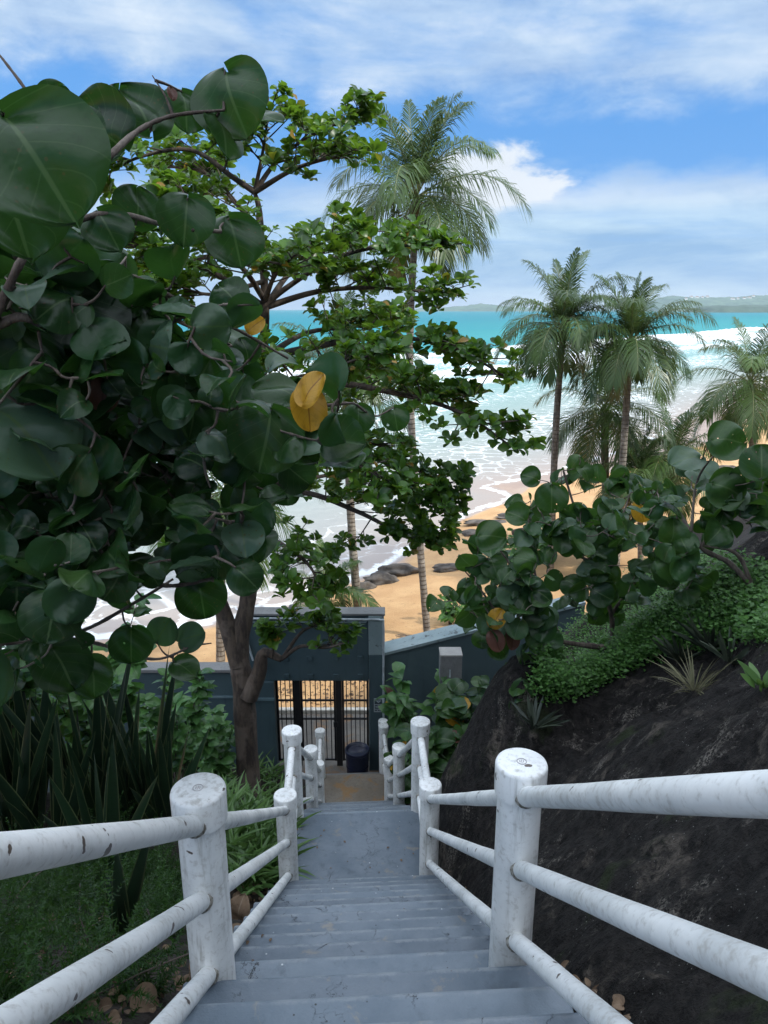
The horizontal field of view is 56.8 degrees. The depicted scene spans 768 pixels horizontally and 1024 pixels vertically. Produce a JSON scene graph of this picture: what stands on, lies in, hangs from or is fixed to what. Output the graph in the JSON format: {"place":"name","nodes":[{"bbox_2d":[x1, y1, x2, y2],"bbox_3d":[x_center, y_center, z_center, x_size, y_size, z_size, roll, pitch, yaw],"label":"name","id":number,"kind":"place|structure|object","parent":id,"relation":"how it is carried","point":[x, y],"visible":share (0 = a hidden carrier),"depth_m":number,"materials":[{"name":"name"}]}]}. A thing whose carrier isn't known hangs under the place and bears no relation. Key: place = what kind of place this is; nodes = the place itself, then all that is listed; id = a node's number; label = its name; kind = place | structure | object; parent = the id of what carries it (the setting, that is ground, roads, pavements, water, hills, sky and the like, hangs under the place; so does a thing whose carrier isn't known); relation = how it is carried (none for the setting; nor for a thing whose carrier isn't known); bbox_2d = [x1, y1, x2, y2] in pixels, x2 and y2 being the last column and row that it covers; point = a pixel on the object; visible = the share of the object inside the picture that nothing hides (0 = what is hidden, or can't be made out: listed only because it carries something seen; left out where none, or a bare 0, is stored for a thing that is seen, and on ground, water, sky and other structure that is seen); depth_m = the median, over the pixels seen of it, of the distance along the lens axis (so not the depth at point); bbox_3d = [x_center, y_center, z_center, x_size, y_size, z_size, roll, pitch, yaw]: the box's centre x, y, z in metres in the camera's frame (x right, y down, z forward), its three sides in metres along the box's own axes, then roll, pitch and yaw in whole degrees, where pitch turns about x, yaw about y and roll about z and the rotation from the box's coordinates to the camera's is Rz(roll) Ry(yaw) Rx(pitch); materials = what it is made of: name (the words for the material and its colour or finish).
{"place":"outdoors","nodes":[
{"label":"outdoors","id":0,"kind":"place"},
{"bbox_2d":[230,714,378,773],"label":"path","id":1,"kind":"structure","parent":0,"point":[331,767],"depth_m":15.42,"materials":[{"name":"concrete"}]},
{"bbox_2d":[249,604,384,770],"bbox_3d":[-1.349,3.453,13.872,2.738,3.541,0.420,0,16,0],"label":"gateway","id":2,"kind":"object","parent":1,"relation":"on","point":[364,660],"visible":0.63,"depth_m":13.62,"materials":[{"name":"teal paint"}]},
{"bbox_2d":[275,681,368,765],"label":"iron gate","id":3,"kind":"structure","parent":2,"relation":"attached to","point":[338,718],"depth_m":14.06,"materials":[{"name":"black metal"}]},
{"bbox_2d":[374,698,381,711],"bbox_3d":[-0.108,3.757,13.799,0.179,0.295,0.024,0,16,0],"label":"notice sign","id":4,"kind":"object","parent":2,"relation":"attached to","point":[378,702],"visible":0.81,"depth_m":13.79,"materials":[{"name":"grey metal"}]},
{"bbox_2d":[345,742,368,772],"bbox_3d":[-0.520,4.907,13.861,0.476,0.670,0.476,0,16,0],"label":"waste bin","id":5,"kind":"object","parent":1,"relation":"on","point":[357,756],"visible":0.82,"depth_m":13.71,"materials":[{"name":"blue plastic"}]},
{"bbox_2d":[0,393,767,1023],"bbox_3d":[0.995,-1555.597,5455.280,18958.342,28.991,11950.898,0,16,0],"label":"ground","id":6,"kind":"structure","parent":0,"point":[400,599],"depth_m":24.32,"materials":[{"name":"beige sand"}]},
{"bbox_2d":[0,699,11,786],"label":"snake plant","id":7,"kind":"object","parent":6,"relation":"on","point":[5,772],"visible":0.21,"depth_m":6.15,"materials":[{"name":"green plant"}]},
{"bbox_2d":[0,660,53,826],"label":"snake plant","id":8,"kind":"object","parent":6,"relation":"on","point":[20,702],"visible":0.49,"depth_m":6.03,"materials":[{"name":"green plant"}]},
{"bbox_2d":[0,690,57,831],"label":"snake plant","id":9,"kind":"object","parent":6,"relation":"on","point":[25,787],"visible":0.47,"depth_m":5.86,"materials":[{"name":"green plant"}]},
{"bbox_2d":[0,619,84,739],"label":"leafy shrub","id":10,"kind":"object","parent":6,"relation":"on","point":[30,686],"visible":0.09,"depth_m":6.31,"materials":[{"name":"green plant"}]},
{"bbox_2d":[0,711,95,829],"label":"snake plant","id":11,"kind":"object","parent":6,"relation":"on","point":[22,814],"visible":0.56,"depth_m":5.92,"materials":[{"name":"green plant"}]},
{"bbox_2d":[29,693,79,774],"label":"snake plant","id":12,"kind":"object","parent":6,"relation":"on","point":[65,756],"visible":0.24,"depth_m":6.22,"materials":[{"name":"green plant"}]},
{"bbox_2d":[2,664,132,823],"bbox_3d":[-2.608,2.028,6.024,1.237,1.822,0.873,-8,18,-26],"label":"snake plant","id":13,"kind":"object","parent":6,"relation":"on","point":[36,735],"visible":0.48,"depth_m":6.04,"materials":[{"name":"green plant"}]},
{"bbox_2d":[12,593,162,786],"bbox_3d":[-2.940,2.147,7.203,1.278,2.311,1.516,0,16,0],"label":"leafy shrub","id":14,"kind":"object","parent":6,"relation":"on","point":[119,668],"visible":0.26,"depth_m":7.23,"materials":[{"name":"green plant"}]},
{"bbox_2d":[8,870,188,1002],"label":"fallen twigs","id":15,"kind":"object","parent":6,"relation":"on","point":[134,976],"visible":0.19,"depth_m":3.00,"materials":[{"name":"brown plant"}]},
{"bbox_2d":[42,735,157,882],"bbox_3d":[-2.096,2.230,5.290,0.778,1.356,0.546,-8,18,-25],"label":"snake plant","id":16,"kind":"object","parent":6,"relation":"on","point":[109,812],"visible":0.38,"depth_m":5.22,"materials":[{"name":"green plant"}]},
{"bbox_2d":[86,691,139,820],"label":"snake plant","id":17,"kind":"object","parent":6,"relation":"on","point":[126,796],"visible":0.48,"depth_m":6.43,"materials":[{"name":"green plant"}]},
{"bbox_2d":[0,765,239,1023],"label":"grass","id":18,"kind":"structure","parent":6,"relation":"on","point":[61,897],"depth_m":3.13,"materials":[{"name":"green plant"}]},
{"bbox_2d":[105,847,148,935],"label":"snake plant","id":19,"kind":"object","parent":6,"relation":"on","point":[124,898],"visible":0.6,"depth_m":3.77,"materials":[{"name":"green plant"}]},
{"bbox_2d":[82,651,177,815],"bbox_3d":[-2.270,2.129,6.376,0.750,1.669,1.026,0,16,0],"label":"snake plant","id":20,"kind":"object","parent":6,"relation":"on","point":[141,787],"visible":0.52,"depth_m":6.55,"materials":[{"name":"green plant"}]},
{"bbox_2d":[31,662,235,791],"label":"boundary wall","id":21,"kind":"structure","parent":6,"relation":"on","point":[222,693],"depth_m":13.83,"materials":[{"name":"teal paint"}]},
{"bbox_2d":[130,982,156,1012],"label":"dry leaf","id":22,"kind":"object","parent":6,"relation":"on","point":[150,988],"visible":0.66,"depth_m":2.78,"materials":[{"name":"brown plant"}]},
{"bbox_2d":[129,716,209,818],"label":"snake plant","id":23,"kind":"object","parent":6,"relation":"on","point":[161,791],"visible":0.56,"depth_m":6.44,"materials":[{"name":"green plant"}]},
{"bbox_2d":[133,667,217,781],"bbox_3d":[-3.005,3.100,9.920,1.184,2.108,1.455,0,16,0],"label":"leafy shrub","id":24,"kind":"object","parent":6,"relation":"on","point":[193,714],"visible":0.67,"depth_m":9.72,"materials":[{"name":"green plant"}]},
{"bbox_2d":[0,54,409,714],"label":"sea grape tree","id":25,"kind":"object","parent":6,"relation":"on","point":[114,386],"visible":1,"depth_m":2.03,"materials":[{"name":"green plant"}]},
{"bbox_2d":[193,704,235,783],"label":"leafy shrub","id":26,"kind":"object","parent":6,"relation":"on","point":[219,758],"visible":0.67,"depth_m":11.30,"materials":[{"name":"green plant"}]},
{"bbox_2d":[143,470,323,661],"bbox_3d":[-4.296,1.031,19.565,5.505,8.417,5.813,0,16,0],"label":"palm tree","id":27,"kind":"object","parent":6,"relation":"on","point":[220,652],"visible":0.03,"depth_m":19.16,"materials":[{"name":"green plant"}]},
{"bbox_2d":[230,893,249,920],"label":"dry leaf","id":28,"kind":"object","parent":6,"relation":"on","point":[240,906],"visible":0.81,"depth_m":4.97,"materials":[{"name":"brown plant"}]},
{"bbox_2d":[227,825,266,850],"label":"strap leaf plant","id":29,"kind":"object","parent":6,"relation":"on","point":[240,829],"visible":0.22,"depth_m":6.30,"materials":[{"name":"green plant"}]},
{"bbox_2d":[211,748,322,897],"bbox_3d":[-2.364,4.220,10.945,2.357,5.400,9.820,-3,16,-9],"label":"strap leaf ground cover","id":30,"kind":"object","parent":6,"relation":"on","point":[245,852],"visible":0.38,"depth_m":6.44,"materials":[{"name":"green plant"}]},
{"bbox_2d":[0,871,630,1023],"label":"leaf litter","id":31,"kind":"object","parent":6,"relation":"on","point":[106,1004],"visible":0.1,"depth_m":2.68,"materials":[{"name":"brown plant"}]},
{"bbox_2d":[99,80,546,806],"bbox_3d":[-1.412,-0.418,11.056,7.133,11.274,5.739,0,16,0],"label":"sea almond tree","id":32,"kind":"object","parent":6,"relation":"on","point":[373,362],"visible":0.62,"depth_m":9.73,"materials":[{"name":"green plant"}]},
{"bbox_2d":[279,707,366,713],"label":"kerb","id":33,"kind":"structure","parent":6,"relation":"on","point":[318,711],"depth_m":16.31,"materials":[{"name":"white concrete"}]},
{"bbox_2d":[278,639,393,706],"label":"beach litter","id":34,"kind":"object","parent":6,"relation":"on","point":[352,694],"visible":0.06,"depth_m":19.18,"materials":[{"name":"brown plant"}]},
{"bbox_2d":[291,539,380,606],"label":"palm tree","id":35,"kind":"object","parent":6,"relation":"on","point":[355,592],"visible":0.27,"depth_m":23.16,"materials":[{"name":"green plant"}]},
{"bbox_2d":[267,290,432,606],"bbox_3d":[-1.087,-1.358,23.469,5.406,11.397,5.538,-8,18,-26],"label":"palm tree","id":36,"kind":"object","parent":6,"relation":"on","point":[353,555],"visible":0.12,"depth_m":22.54,"materials":[{"name":"green plant"}]},
{"bbox_2d":[351,581,376,590],"bbox_3d":[-0.791,2.980,28.148,1.028,0.465,0.705,0,16,0],"label":"beach rock","id":37,"kind":"object","parent":6,"relation":"on","point":[366,585],"visible":0.39,"depth_m":28.00,"materials":[{"name":"grey stone"}]},
{"bbox_2d":[363,571,399,585],"bbox_3d":[-0.109,2.740,28.858,1.520,0.677,1.120,0,16,0],"label":"beach rock","id":38,"kind":"object","parent":6,"relation":"on","point":[380,578],"visible":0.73,"depth_m":28.52,"materials":[{"name":"grey stone"}]},
{"bbox_2d":[182,772,588,1023],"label":"staircase","id":39,"kind":"structure","parent":6,"relation":"on","point":[356,939],"depth_m":3.09,"materials":[{"name":"grey paint"}]},
{"bbox_2d":[0,725,324,1023],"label":"stair railing","id":40,"kind":"object","parent":39,"relation":"on","point":[199,822],"visible":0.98,"depth_m":2.31,"materials":[{"name":"white paint"}]},
{"bbox_2d":[246,829,413,960],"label":"leaf crumbs","id":41,"kind":"object","parent":39,"relation":"on","point":[248,941],"visible":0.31,"depth_m":3.38,"materials":[{"name":"brown plant"}]},
{"bbox_2d":[378,716,767,1023],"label":"stair railing","id":42,"kind":"object","parent":39,"relation":"on","point":[521,794],"visible":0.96,"depth_m":2.06,"materials":[{"name":"white paint"}]},
{"bbox_2d":[383,751,410,806],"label":"leafy shrub","id":43,"kind":"object","parent":6,"relation":"on","point":[407,783],"visible":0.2,"depth_m":10.96,"materials":[{"name":"green plant"}]},
{"bbox_2d":[376,563,418,576],"bbox_3d":[0.658,2.523,29.776,2.093,0.794,1.082,0,16,0],"label":"beach rock","id":44,"kind":"object","parent":6,"relation":"on","point":[401,569],"visible":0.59,"depth_m":29.51,"materials":[{"name":"grey stone"}]},
{"bbox_2d":[374,661,449,753],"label":"leafy shrub","id":45,"kind":"object","parent":6,"relation":"on","point":[398,707],"visible":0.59,"depth_m":12.35,"materials":[{"name":"green plant"}]},
{"bbox_2d":[321,89,532,631],"bbox_3d":[1.063,-3.055,20.415,5.920,16.136,5.990,0,16,0],"label":"palm tree","id":46,"kind":"object","parent":6,"relation":"on","point":[418,173],"visible":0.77,"depth_m":18.20,"materials":[{"name":"green plant"}]},
{"bbox_2d":[394,722,467,779],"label":"leafy shrub","id":47,"kind":"object","parent":6,"relation":"on","point":[443,743],"visible":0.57,"depth_m":9.44,"materials":[{"name":"green plant"}]},
{"bbox_2d":[432,563,457,572],"bbox_3d":[2.661,2.353,29.570,1.342,0.409,0.813,0,16,0],"label":"beach rock","id":48,"kind":"object","parent":6,"relation":"on","point":[443,567],"visible":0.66,"depth_m":29.30,"materials":[{"name":"grey stone"}]},
{"bbox_2d":[438,647,462,700],"bbox_3d":[1.142,3.956,12.614,0.380,3.265,0.325,0,16,0],"label":"concrete post","id":49,"kind":"object","parent":6,"relation":"on","point":[450,662],"visible":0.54,"depth_m":12.10,"materials":[{"name":"grey concrete"}]},
{"bbox_2d":[437,594,464,624],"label":"beach shrub","id":50,"kind":"object","parent":6,"relation":"on","point":[450,612],"visible":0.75,"depth_m":23.02,"materials":[{"name":"green plant"}]},
{"bbox_2d":[431,675,489,728],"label":"leafy shrub","id":51,"kind":"object","parent":6,"relation":"on","point":[455,704],"visible":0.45,"depth_m":10.46,"materials":[{"name":"green plant"}]},
{"bbox_2d":[461,529,475,536],"bbox_3d":[4.439,1.032,34.527,1.382,0.355,0.915,0,16,0],"label":"beach rock","id":52,"kind":"object","parent":6,"relation":"on","point":[468,532],"visible":0.53,"depth_m":34.32,"materials":[{"name":"grey stone"}]},
{"bbox_2d":[463,519,506,525],"bbox_3d":[5.423,0.542,36.308,2.810,0.264,1.073,0,16,0],"label":"beach rock","id":53,"kind":"object","parent":6,"relation":"on","point":[476,522],"visible":0.45,"depth_m":36.15,"materials":[{"name":"grey stone"}]},
{"bbox_2d":[385,598,585,761],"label":"boundary wall","id":54,"kind":"structure","parent":6,"relation":"on","point":[417,654],"depth_m":13.64,"materials":[{"name":"teal paint"}]},
{"bbox_2d":[496,513,511,519],"bbox_3d":[6.845,0.212,37.184,2.171,0.235,1.415,0,16,0],"label":"beach rock","id":55,"kind":"object","parent":6,"relation":"on","point":[501,515],"visible":0.26,"depth_m":37.05,"materials":[{"name":"grey stone"}]},
{"bbox_2d":[501,528,547,561],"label":"beach shrub","id":56,"kind":"object","parent":6,"relation":"on","point":[514,549],"visible":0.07,"depth_m":27.58,"materials":[{"name":"green plant"}]},
{"bbox_2d":[491,247,640,572],"bbox_3d":[6.162,-2.789,25.252,5.067,12.409,5.203,0,16,0],"label":"palm tree","id":57,"kind":"object","parent":6,"relation":"on","point":[537,346],"visible":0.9,"depth_m":23.61,"materials":[{"name":"green plant"}]},
{"bbox_2d":[438,531,767,1023],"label":"rock slope","id":58,"kind":"structure","parent":6,"relation":"on","point":[705,871],"depth_m":3.61,"materials":[{"name":"grey stone"}]},
{"bbox_2d":[426,517,606,705],"bbox_3d":[1.139,0.925,6.202,1.558,1.793,1.008,-15,22,-43],"label":"sea grape shrub","id":59,"kind":"object","parent":58,"relation":"on","point":[523,592],"visible":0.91,"depth_m":5.78,"materials":[{"name":"green plant"}]},
{"bbox_2d":[511,695,569,729],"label":"agave","id":60,"kind":"object","parent":58,"relation":"on","point":[533,713],"visible":1,"depth_m":5.60,"materials":[{"name":"green plant"}]},
{"bbox_2d":[504,454,653,640],"bbox_3d":[1.785,0.437,6.544,1.441,1.969,1.477,5,17,16],"label":"sea grape shrub","id":61,"kind":"object","parent":58,"relation":"on","point":[577,530],"visible":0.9,"depth_m":6.22,"materials":[{"name":"green plant"}]},
{"bbox_2d":[522,541,767,705],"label":"creeper","id":62,"kind":"object","parent":58,"relation":"on","point":[746,606],"visible":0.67,"depth_m":5.87,"materials":[{"name":"green plant"}]},
{"bbox_2d":[650,625,707,662],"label":"agave","id":63,"kind":"object","parent":58,"relation":"on","point":[670,651],"visible":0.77,"depth_m":5.72,"materials":[{"name":"green plant"}]},
{"bbox_2d":[611,420,767,607],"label":"sea grape shrub","id":64,"kind":"object","parent":58,"relation":"on","point":[671,561],"visible":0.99,"depth_m":5.24,"materials":[{"name":"green plant"}]},
{"bbox_2d":[646,647,736,697],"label":"grass tuft","id":65,"kind":"object","parent":58,"relation":"on","point":[690,681],"visible":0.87,"depth_m":4.77,"materials":[{"name":"green plant"}]},
{"bbox_2d":[668,607,743,651],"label":"agave","id":66,"kind":"object","parent":58,"relation":"on","point":[695,633],"visible":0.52,"depth_m":5.48,"materials":[{"name":"green plant"}]},
{"bbox_2d":[695,626,749,663],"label":"agave","id":67,"kind":"object","parent":58,"relation":"on","point":[726,656],"visible":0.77,"depth_m":4.77,"materials":[{"name":"green plant"}]},
{"bbox_2d":[737,660,767,691],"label":"bromeliad","id":68,"kind":"object","parent":58,"relation":"on","point":[751,676],"visible":1,"depth_m":3.59,"materials":[{"name":"green plant"}]},
{"bbox_2d":[533,336,694,497],"bbox_3d":[8.675,-2.166,27.339,5.790,9.806,6.295,0,16,0],"label":"palm tree","id":69,"kind":"object","parent":6,"relation":"on","point":[606,421],"visible":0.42,"depth_m":26.12,"materials":[{"name":"green plant"}]},
{"bbox_2d":[556,271,717,566],"bbox_3d":[8.059,-2.271,24.417,4.998,11.442,5.044,0,16,0],"label":"palm tree","id":70,"kind":"object","parent":6,"relation":"on","point":[636,363],"visible":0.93,"depth_m":22.59,"materials":[{"name":"green plant"}]},
{"bbox_2d":[592,420,709,560],"bbox_3d":[9.039,-0.037,25.623,3.901,6.388,3.976,-6,17,-19],"label":"palm tree","id":71,"kind":"object","parent":6,"relation":"on","point":[645,450],"visible":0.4,"depth_m":24.79,"materials":[{"name":"green plant"}]},
{"bbox_2d":[605,395,732,522],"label":"palm tree","id":72,"kind":"object","parent":6,"relation":"on","point":[657,472],"visible":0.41,"depth_m":25.17,"materials":[{"name":"green plant"}]},
{"bbox_2d":[666,316,767,452],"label":"palm tree","id":73,"kind":"object","parent":6,"relation":"on","point":[747,395],"visible":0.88,"depth_m":25.98,"materials":[{"name":"green plant"}]},
{"bbox_2d":[719,465,735,467],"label":"beach rock","id":74,"kind":"object","parent":6,"relation":"on","point":[732,466],"visible":0.2,"depth_m":44.62,"materials":[{"name":"grey stone"}]},
{"bbox_2d":[0,0,767,309],"label":"sky","id":75,"kind":"structure","parent":0,"point":[633,134],"materials":[{"name":"blue"}]},
{"bbox_2d":[2,310,767,648],"bbox_3d":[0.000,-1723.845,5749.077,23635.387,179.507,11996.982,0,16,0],"label":"sea","id":76,"kind":"structure","parent":0,"point":[496,466],"depth_m":68.47,"materials":[{"name":"liquid"}]},
{"bbox_2d":[414,303,602,310],"bbox_3d":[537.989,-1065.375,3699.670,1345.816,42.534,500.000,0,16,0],"label":"hills","id":77,"kind":"structure","parent":0,"point":[482,307],"depth_m":3510.23,"materials":[{"name":"green plant"}]},
{"bbox_2d":[644,295,767,311],"bbox_3d":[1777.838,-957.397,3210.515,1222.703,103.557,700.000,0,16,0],"label":"hills","id":78,"kind":"structure","parent":0,"point":[728,301],"depth_m":3042.69,"materials":[{"name":"green plant"}]},
{"bbox_2d":[685,305,767,312],"bbox_3d":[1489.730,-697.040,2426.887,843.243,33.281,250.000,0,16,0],"label":"hills","id":79,"kind":"structure","parent":0,"point":[738,309],"depth_m":2333.06,"materials":[{"name":"green plant"}]}
]}

